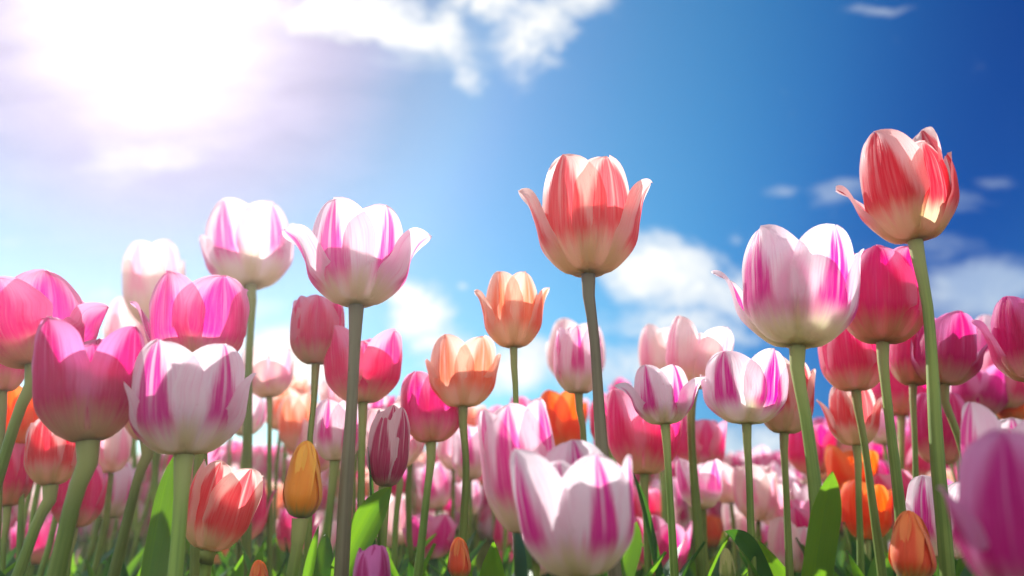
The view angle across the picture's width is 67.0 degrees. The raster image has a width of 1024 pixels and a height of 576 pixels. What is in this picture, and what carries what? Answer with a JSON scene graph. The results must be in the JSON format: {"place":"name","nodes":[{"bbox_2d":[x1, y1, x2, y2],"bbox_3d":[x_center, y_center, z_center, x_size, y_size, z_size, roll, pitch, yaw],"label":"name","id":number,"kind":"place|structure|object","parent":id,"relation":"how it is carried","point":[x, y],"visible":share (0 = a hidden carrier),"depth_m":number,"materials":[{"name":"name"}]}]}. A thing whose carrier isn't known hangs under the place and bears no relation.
{"place":"outdoors","nodes":[
{"label":"outdoors","id":0,"kind":"place"},
{"bbox_2d":[0,0,1023,456],"label":"sky","id":1,"kind":"structure","parent":0,"point":[123,123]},
{"label":"ground","id":2,"kind":"structure","parent":0,"visible":0},
{"bbox_2d":[0,364,23,547],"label":"tulip","id":3,"kind":"object","parent":2,"relation":"on","point":[11,379],"visible":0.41,"depth_m":0.55,"materials":[{"name":"pink plant"}]},
{"bbox_2d":[0,443,32,570],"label":"tulip","id":4,"kind":"object","parent":2,"relation":"on","point":[18,482],"visible":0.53,"depth_m":0.59,"materials":[{"name":"pink plant"}]},
{"bbox_2d":[5,386,38,560],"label":"tulip","id":5,"kind":"object","parent":2,"relation":"on","point":[30,416],"visible":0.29,"depth_m":0.60,"materials":[{"name":"orange plant"}]},
{"bbox_2d":[24,483,40,575],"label":"tulip","id":6,"kind":"object","parent":2,"relation":"on","point":[36,495],"visible":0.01,"depth_m":0.73,"materials":[{"name":"green plant"}]},
{"bbox_2d":[10,513,58,575],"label":"tulip","id":7,"kind":"object","parent":2,"relation":"on","point":[38,549],"visible":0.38,"depth_m":0.89,"materials":[{"name":"pink plant"}]},
{"bbox_2d":[11,419,76,575],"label":"tulip","id":8,"kind":"object","parent":2,"relation":"on","point":[50,460],"visible":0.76,"depth_m":0.56,"materials":[{"name":"red plant"}]},
{"bbox_2d":[36,516,57,575],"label":"tulip","id":9,"kind":"object","parent":2,"relation":"on","point":[48,548],"visible":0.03,"depth_m":0.67,"materials":[{"name":"green plant"}]},
{"bbox_2d":[0,269,108,491],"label":"tulip","id":10,"kind":"object","parent":2,"relation":"on","point":[30,300],"visible":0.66,"depth_m":0.44,"materials":[{"name":"pink plant"}]},
{"bbox_2d":[23,481,97,575],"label":"tulip","id":11,"kind":"object","parent":2,"relation":"on","point":[26,509],"visible":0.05,"depth_m":0.81,"materials":[{"name":"green plant"}]},
{"bbox_2d":[5,461,135,575],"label":"tulip","id":12,"kind":"object","parent":2,"relation":"on","point":[123,478],"visible":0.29,"depth_m":0.80,"materials":[{"name":"pink plant"}]},
{"bbox_2d":[51,464,107,575],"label":"tulip","id":13,"kind":"object","parent":2,"relation":"on","point":[92,505],"visible":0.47,"depth_m":0.63,"materials":[{"name":"pink plant"}]},
{"bbox_2d":[31,316,144,575],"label":"tulip","id":14,"kind":"object","parent":2,"relation":"on","point":[80,398],"visible":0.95,"depth_m":0.38,"materials":[{"name":"pink plant"}]},
{"bbox_2d":[81,518,102,573],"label":"tulip","id":15,"kind":"object","parent":2,"relation":"on","point":[93,541],"visible":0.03,"depth_m":0.83,"materials":[{"name":"plant"}]},
{"bbox_2d":[92,427,131,574],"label":"tulip","id":16,"kind":"object","parent":2,"relation":"on","point":[114,452],"visible":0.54,"depth_m":0.67,"materials":[{"name":"pink plant"}]},
{"bbox_2d":[103,297,147,569],"bbox_3d":[-0.529,0.368,1.091,0.188,0.729,0.075,0,-17,0],"label":"tulip","id":17,"kind":"object","parent":2,"relation":"on","point":[119,315],"visible":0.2,"depth_m":1.15,"materials":[{"name":"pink plant"}]},
{"bbox_2d":[107,422,153,575],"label":"tulip","id":18,"kind":"object","parent":2,"relation":"on","point":[119,552],"visible":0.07,"depth_m":0.57,"materials":[{"name":"green plant"}]},
{"bbox_2d":[122,239,184,507],"bbox_3d":[-0.467,0.309,0.961,0.123,0.767,0.079,8,-19,-25],"label":"tulip","id":19,"kind":"object","parent":2,"relation":"on","point":[146,265],"visible":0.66,"depth_m":1.02,"materials":[{"name":"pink plant"}]},
{"bbox_2d":[127,453,217,567],"bbox_3d":[-0.471,0.395,0.987,0.210,0.617,0.056,13,-21,-37],"label":"tulip","id":20,"kind":"object","parent":2,"relation":"on","point":[140,527],"visible":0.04,"depth_m":1.00,"materials":[{"name":"green plant"}]},
{"bbox_2d":[130,270,249,575],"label":"tulip","id":21,"kind":"object","parent":2,"relation":"on","point":[188,314],"visible":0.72,"depth_m":0.51,"materials":[{"name":"pink plant"}]},
{"bbox_2d":[124,339,256,575],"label":"tulip","id":22,"kind":"object","parent":2,"relation":"on","point":[186,405],"visible":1,"depth_m":0.39,"materials":[{"name":"white plant"}]},
{"bbox_2d":[186,459,263,575],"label":"tulip","id":23,"kind":"object","parent":2,"relation":"on","point":[224,500],"visible":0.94,"depth_m":0.44,"materials":[{"name":"red plant"}]},
{"bbox_2d":[185,479,284,566],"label":"tulip","id":24,"kind":"object","parent":2,"relation":"on","point":[280,503],"visible":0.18,"depth_m":1.02,"materials":[{"name":"pink plant"}]},
{"bbox_2d":[199,198,293,575],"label":"tulip","id":25,"kind":"object","parent":2,"relation":"on","point":[250,248],"visible":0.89,"depth_m":0.74,"materials":[{"name":"white plant"}]},
{"bbox_2d":[235,394,266,565],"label":"tulip","id":26,"kind":"object","parent":2,"relation":"on","point":[259,411],"visible":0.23,"depth_m":0.83,"materials":[{"name":"pink plant"}]},
{"bbox_2d":[236,479,275,563],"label":"tulip","id":27,"kind":"object","parent":2,"relation":"on","point":[259,519],"visible":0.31,"depth_m":0.70,"materials":[{"name":"pink plant"}]},
{"bbox_2d":[242,346,293,575],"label":"tulip","id":28,"kind":"object","parent":2,"relation":"on","point":[273,377],"visible":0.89,"depth_m":0.74,"materials":[{"name":"pink plant"}]},
{"bbox_2d":[266,387,302,573],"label":"tulip","id":29,"kind":"object","parent":2,"relation":"on","point":[287,392],"visible":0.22,"depth_m":0.96,"materials":[{"name":"plant"}]},
{"bbox_2d":[282,374,310,507],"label":"tulip","id":30,"kind":"object","parent":2,"relation":"on","point":[299,385],"visible":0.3,"depth_m":1.12,"materials":[{"name":"pink plant"}]},
{"bbox_2d":[277,393,317,575],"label":"tulip","id":31,"kind":"object","parent":2,"relation":"on","point":[293,411],"visible":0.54,"depth_m":0.87,"materials":[{"name":"orange plant"}]},
{"bbox_2d":[276,508,323,551],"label":"tulip","id":32,"kind":"object","parent":2,"relation":"on","point":[284,525],"visible":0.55,"depth_m":0.76,"materials":[{"name":"pink plant"}]},
{"bbox_2d":[282,441,332,575],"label":"tulip bud","id":33,"kind":"object","parent":2,"relation":"on","point":[302,494],"visible":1,"depth_m":0.42,"materials":[{"name":"orange plant"}]},
{"bbox_2d":[295,417,329,471],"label":"tulip","id":34,"kind":"object","parent":2,"relation":"on","point":[324,464],"visible":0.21,"depth_m":0.86,"materials":[{"name":"pink plant"}]},
{"bbox_2d":[290,294,344,564],"bbox_3d":[-0.176,0.261,0.447,0.039,0.560,0.155,-12,-21,35],"label":"tulip","id":35,"kind":"object","parent":2,"relation":"on","point":[315,319],"visible":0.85,"depth_m":0.55,"materials":[{"name":"pink plant"}]},
{"bbox_2d":[318,379,341,544],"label":"tulip","id":36,"kind":"object","parent":2,"relation":"on","point":[325,391],"visible":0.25,"depth_m":1.01,"materials":[{"name":"pink plant"}]},
{"bbox_2d":[313,398,357,541],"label":"tulip","id":37,"kind":"object","parent":2,"relation":"on","point":[328,433],"visible":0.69,"depth_m":0.58,"materials":[{"name":"pink plant"}]},
{"bbox_2d":[282,197,431,575],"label":"tulip","id":38,"kind":"object","parent":2,"relation":"on","point":[357,257],"visible":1,"depth_m":0.45,"materials":[{"name":"white plant"}]},
{"bbox_2d":[323,325,402,508],"bbox_3d":[-0.096,0.289,0.499,0.088,0.537,0.057,4,-17,-12],"label":"tulip","id":39,"kind":"object","parent":2,"relation":"on","point":[380,363],"visible":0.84,"depth_m":0.55,"materials":[{"name":"pink plant"}]},
{"bbox_2d":[342,395,388,517],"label":"tulip","id":40,"kind":"object","parent":2,"relation":"on","point":[382,403],"visible":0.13,"depth_m":0.79,"materials":[{"name":"pink plant"}]},
{"bbox_2d":[330,405,409,575],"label":"tulip","id":41,"kind":"object","parent":2,"relation":"on","point":[387,455],"visible":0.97,"depth_m":0.46,"materials":[{"name":"pink plant"}]},
{"bbox_2d":[353,544,390,575],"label":"tulip bud","id":42,"kind":"object","parent":2,"relation":"on","point":[373,560],"visible":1,"depth_m":0.39,"materials":[{"name":"purple plant"}]},
{"bbox_2d":[365,401,423,569],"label":"tulip","id":43,"kind":"object","parent":2,"relation":"on","point":[416,448],"visible":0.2,"depth_m":0.63,"materials":[{"name":"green plant"}]},
{"bbox_2d":[374,490,427,572],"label":"tulip","id":44,"kind":"object","parent":2,"relation":"on","point":[402,522],"visible":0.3,"depth_m":0.86,"materials":[{"name":"pink plant"}]},
{"bbox_2d":[395,396,425,567],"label":"tulip","id":45,"kind":"object","parent":2,"relation":"on","point":[410,548],"visible":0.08,"depth_m":0.69,"materials":[{"name":"green plant"}]},
{"bbox_2d":[400,371,458,575],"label":"tulip","id":46,"kind":"object","parent":2,"relation":"on","point":[433,418],"visible":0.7,"depth_m":0.56,"materials":[{"name":"pink plant"}]},
{"bbox_2d":[402,514,457,571],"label":"tulip","id":47,"kind":"object","parent":2,"relation":"on","point":[443,527],"visible":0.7,"depth_m":0.75,"materials":[{"name":"pink plant"}]},
{"bbox_2d":[415,461,450,575],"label":"tulip","id":48,"kind":"object","parent":2,"relation":"on","point":[440,496],"visible":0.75,"depth_m":0.96,"materials":[{"name":"pink plant"}]},
{"bbox_2d":[437,428,458,522],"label":"tulip","id":49,"kind":"object","parent":2,"relation":"on","point":[444,451],"visible":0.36,"depth_m":0.93,"materials":[{"name":"pink plant"}]},
{"bbox_2d":[447,537,470,575],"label":"tulip bud","id":50,"kind":"object","parent":2,"relation":"on","point":[459,562],"visible":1,"depth_m":0.47,"materials":[{"name":"orange plant"}]},
{"bbox_2d":[425,334,500,543],"bbox_3d":[-0.065,0.276,0.449,0.054,0.532,0.169,-9,-19,28],"label":"tulip","id":51,"kind":"object","parent":2,"relation":"on","point":[462,375],"visible":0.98,"depth_m":0.55,"materials":[{"name":"orange plant"}]},
{"bbox_2d":[452,424,481,553],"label":"tulip","id":52,"kind":"object","parent":2,"relation":"on","point":[475,468],"visible":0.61,"depth_m":0.85,"materials":[{"name":"pink plant"}]},
{"bbox_2d":[455,480,483,514],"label":"tulip","id":53,"kind":"object","parent":2,"relation":"on","point":[477,493],"visible":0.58,"depth_m":1.00,"materials":[{"name":"pink plant"}]},
{"bbox_2d":[2,440,956,575],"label":"distant tulips","id":54,"kind":"object","parent":2,"relation":"on","point":[762,454],"visible":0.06,"depth_m":1.62,"materials":[{"name":"pink plant"}]},
{"bbox_2d":[0,527,975,575],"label":"leaf ground cover","id":55,"kind":"object","parent":2,"relation":"on","point":[493,564],"visible":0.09,"depth_m":0.68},
{"bbox_2d":[493,518,512,565],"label":"tulip","id":56,"kind":"object","parent":2,"relation":"on","point":[498,533],"visible":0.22,"depth_m":0.98,"materials":[{"name":"pink plant"}]},
{"bbox_2d":[474,271,549,535],"bbox_3d":[0.021,0.257,0.445,0.100,0.566,0.043,-14,-22,39],"label":"tulip","id":57,"kind":"object","parent":2,"relation":"on","point":[512,307],"visible":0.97,"depth_m":0.53,"materials":[{"name":"orange plant"}]},
{"bbox_2d":[478,398,554,575],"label":"tulip","id":58,"kind":"object","parent":2,"relation":"on","point":[505,431],"visible":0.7,"depth_m":0.36,"materials":[{"name":"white plant"}]},
{"bbox_2d":[540,390,586,445],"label":"tulip","id":59,"kind":"object","parent":2,"relation":"on","point":[563,417],"visible":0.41,"depth_m":0.77,"materials":[{"name":"orange plant"}]},
{"bbox_2d":[510,440,634,575],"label":"tulip","id":60,"kind":"object","parent":2,"relation":"on","point":[574,504],"visible":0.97,"depth_m":0.31,"materials":[{"name":"white plant"}]},
{"bbox_2d":[546,318,604,375],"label":"tulip","id":61,"kind":"object","parent":2,"relation":"on","point":[566,323],"visible":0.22,"depth_m":1.00,"materials":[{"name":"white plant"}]},
{"bbox_2d":[554,325,602,441],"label":"tulip","id":62,"kind":"object","parent":2,"relation":"on","point":[572,366],"visible":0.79,"depth_m":0.57,"materials":[{"name":"pink plant"}]},
{"bbox_2d":[517,154,652,575],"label":"tulip","id":63,"kind":"object","parent":2,"relation":"on","point":[586,215],"visible":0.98,"depth_m":0.46,"materials":[{"name":"pink plant"}]},
{"bbox_2d":[606,389,681,575],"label":"tulip","id":64,"kind":"object","parent":2,"relation":"on","point":[634,434],"visible":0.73,"depth_m":0.59,"materials":[{"name":"pink plant"}]},
{"bbox_2d":[633,486,660,519],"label":"tulip","id":65,"kind":"object","parent":2,"relation":"on","point":[654,501],"visible":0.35,"depth_m":0.99,"materials":[{"name":"pink plant"}]},
{"bbox_2d":[638,324,669,523],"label":"tulip","id":66,"kind":"object","parent":2,"relation":"on","point":[652,345],"visible":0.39,"depth_m":0.80,"materials":[{"name":"pink plant"}]},
{"bbox_2d":[615,364,705,575],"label":"tulip","id":67,"kind":"object","parent":2,"relation":"on","point":[663,397],"visible":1,"depth_m":0.52,"materials":[{"name":"white plant"}]},
{"bbox_2d":[650,477,681,514],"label":"tulip","id":68,"kind":"object","parent":2,"relation":"on","point":[677,496],"visible":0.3,"depth_m":1.09,"materials":[{"name":"pink plant"}]},
{"bbox_2d":[642,515,691,575],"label":"tulip","id":69,"kind":"object","parent":2,"relation":"on","point":[660,528],"visible":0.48,"depth_m":0.76,"materials":[{"name":"pink plant"}]},
{"bbox_2d":[665,315,733,575],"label":"tulip","id":70,"kind":"object","parent":2,"relation":"on","point":[691,351],"visible":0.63,"depth_m":0.61,"materials":[{"name":"pink plant"}]},
{"bbox_2d":[676,458,722,574],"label":"tulip","id":71,"kind":"object","parent":2,"relation":"on","point":[710,476],"visible":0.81,"depth_m":0.68,"materials":[{"name":"pink plant"}]},
{"bbox_2d":[677,415,726,463],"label":"tulip","id":72,"kind":"object","parent":2,"relation":"on","point":[710,436],"visible":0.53,"depth_m":0.82,"materials":[{"name":"pink plant"}]},
{"bbox_2d":[707,514,731,557],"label":"tulip","id":73,"kind":"object","parent":2,"relation":"on","point":[714,529],"visible":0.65,"depth_m":1.58,"materials":[{"name":"orange plant"}]},
{"bbox_2d":[719,463,738,575],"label":"tulip","id":74,"kind":"object","parent":2,"relation":"on","point":[727,496],"visible":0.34,"depth_m":0.91,"materials":[{"name":"pink plant"}]},
{"bbox_2d":[722,503,755,569],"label":"tulip","id":75,"kind":"object","parent":2,"relation":"on","point":[741,521],"visible":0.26,"depth_m":0.99,"materials":[{"name":"pink plant"}]},
{"bbox_2d":[700,348,788,575],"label":"tulip","id":76,"kind":"object","parent":2,"relation":"on","point":[745,392],"visible":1,"depth_m":0.50,"materials":[{"name":"white plant"}]},
{"bbox_2d":[719,529,772,575],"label":"tulip bud","id":77,"kind":"object","parent":2,"relation":"on","point":[747,544],"visible":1,"depth_m":0.49,"materials":[{"name":"green plant"}]},
{"bbox_2d":[733,464,777,541],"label":"tulip","id":78,"kind":"object","parent":2,"relation":"on","point":[765,490],"visible":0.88,"depth_m":0.82,"materials":[{"name":"pink plant"}]},
{"bbox_2d":[762,480,790,525],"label":"tulip","id":79,"kind":"object","parent":2,"relation":"on","point":[779,511],"visible":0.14,"depth_m":0.87,"materials":[{"name":"pink plant"}]},
{"bbox_2d":[771,461,800,499],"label":"tulip","id":80,"kind":"object","parent":2,"relation":"on","point":[776,468],"visible":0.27,"depth_m":1.14,"materials":[{"name":"pink plant"}]},
{"bbox_2d":[711,223,863,575],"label":"tulip","id":81,"kind":"object","parent":2,"relation":"on","point":[797,297],"visible":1,"depth_m":0.42,"materials":[{"name":"white plant"}]},
{"bbox_2d":[768,517,807,571],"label":"tulip","id":82,"kind":"object","parent":2,"relation":"on","point":[776,545],"visible":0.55,"depth_m":0.69,"materials":[{"name":"pink plant"}]},
{"bbox_2d":[764,357,815,575],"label":"tulip","id":83,"kind":"object","parent":2,"relation":"on","point":[784,423],"visible":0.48,"depth_m":0.54,"materials":[{"name":"pink plant"}]},
{"bbox_2d":[790,499,809,527],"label":"tulip","id":84,"kind":"object","parent":2,"relation":"on","point":[800,512],"visible":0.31,"depth_m":0.78,"materials":[{"name":"pink plant"}]},
{"bbox_2d":[788,423,836,493],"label":"tulip","id":85,"kind":"object","parent":2,"relation":"on","point":[824,437],"visible":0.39,"depth_m":0.82,"materials":[{"name":"pink plant"}]},
{"bbox_2d":[816,386,881,575],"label":"tulip","id":86,"kind":"object","parent":2,"relation":"on","point":[839,415],"visible":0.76,"depth_m":0.58,"materials":[{"name":"pink plant"}]},
{"bbox_2d":[824,444,878,553],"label":"tulip","id":87,"kind":"object","parent":2,"relation":"on","point":[839,463],"visible":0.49,"depth_m":0.75,"materials":[{"name":"orange plant"}]},
{"bbox_2d":[818,329,886,575],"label":"tulip","id":88,"kind":"object","parent":2,"relation":"on","point":[848,361],"visible":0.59,"depth_m":0.55,"materials":[{"name":"pink plant"}]},
{"bbox_2d":[794,368,926,575],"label":"tulip","id":89,"kind":"object","parent":2,"relation":"on","point":[900,399],"visible":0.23,"depth_m":0.76,"materials":[{"name":"pink plant"}]},
{"bbox_2d":[840,479,892,560],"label":"tulip","id":90,"kind":"object","parent":2,"relation":"on","point":[884,497],"visible":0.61,"depth_m":0.68,"materials":[{"name":"orange plant"}]},
{"bbox_2d":[846,245,923,575],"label":"tulip","id":91,"kind":"object","parent":2,"relation":"on","point":[889,311],"visible":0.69,"depth_m":0.50,"materials":[{"name":"pink plant"}]},
{"bbox_2d":[872,409,897,467],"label":"tulip","id":92,"kind":"object","parent":2,"relation":"on","point":[880,438],"visible":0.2,"depth_m":0.96,"materials":[{"name":"pink plant"}]},
{"bbox_2d":[836,127,959,575],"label":"tulip","id":93,"kind":"object","parent":2,"relation":"on","point":[910,190],"visible":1,"depth_m":0.48,"materials":[{"name":"red plant"}]},
{"bbox_2d":[873,436,930,548],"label":"tulip","id":94,"kind":"object","parent":2,"relation":"on","point":[924,468],"visible":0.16,"depth_m":0.97,"materials":[{"name":"pink plant"}]},
{"bbox_2d":[889,334,925,478],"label":"tulip","id":95,"kind":"object","parent":2,"relation":"on","point":[903,371],"visible":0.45,"depth_m":0.60,"materials":[{"name":"pink plant"}]},
{"bbox_2d":[888,510,936,575],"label":"tulip bud","id":96,"kind":"object","parent":2,"relation":"on","point":[911,552],"visible":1,"depth_m":0.39,"materials":[{"name":"orange plant"}]},
{"bbox_2d":[873,469,966,575],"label":"tulip","id":97,"kind":"object","parent":2,"relation":"on","point":[883,480],"visible":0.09,"depth_m":0.72,"materials":[{"name":"pink plant"}]},
{"bbox_2d":[905,475,962,558],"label":"tulip","id":98,"kind":"object","parent":2,"relation":"on","point":[919,500],"visible":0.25,"depth_m":0.49,"materials":[{"name":"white plant"}]},
{"bbox_2d":[909,392,964,463],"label":"tulip","id":99,"kind":"object","parent":2,"relation":"on","point":[957,403],"visible":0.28,"depth_m":0.72,"materials":[{"name":"pink plant"}]},
{"bbox_2d":[910,310,987,457],"bbox_3d":[0.277,0.286,0.530,0.181,0.560,0.045,-3,-17,11],"label":"tulip","id":100,"kind":"object","parent":2,"relation":"on","point":[960,359],"visible":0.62,"depth_m":0.57,"materials":[{"name":"pink plant"}]},
{"bbox_2d":[950,365,1008,414],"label":"tulip","id":101,"kind":"object","parent":2,"relation":"on","point":[987,388],"visible":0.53,"depth_m":0.78,"materials":[{"name":"pink plant"}]},
{"bbox_2d":[937,429,1023,575],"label":"tulip","id":102,"kind":"object","parent":2,"relation":"on","point":[986,511],"visible":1,"depth_m":0.23,"materials":[{"name":"pink plant"}]},
{"bbox_2d":[975,315,999,419],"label":"tulip","id":103,"kind":"object","parent":2,"relation":"on","point":[981,340],"visible":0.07,"depth_m":0.83,"materials":[{"name":"pink plant"}]},
{"bbox_2d":[960,402,1023,454],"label":"tulip","id":104,"kind":"object","parent":2,"relation":"on","point":[978,420],"visible":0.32,"depth_m":0.35,"materials":[{"name":"pink plant"}]},
{"bbox_2d":[971,296,1023,381],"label":"tulip","id":105,"kind":"object","parent":2,"relation":"on","point":[1005,341],"visible":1,"depth_m":0.51,"materials":[{"name":"pink plant"}]},
{"bbox_2d":[981,351,1023,408],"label":"tulip","id":106,"kind":"object","parent":2,"relation":"on","point":[1015,390],"visible":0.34,"depth_m":0.78,"materials":[{"name":"pink plant"}]},
{"bbox_2d":[997,404,1023,419],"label":"tulip","id":107,"kind":"object","parent":2,"relation":"on","point":[1017,412],"visible":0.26,"depth_m":0.78,"materials":[{"name":"orange plant"}]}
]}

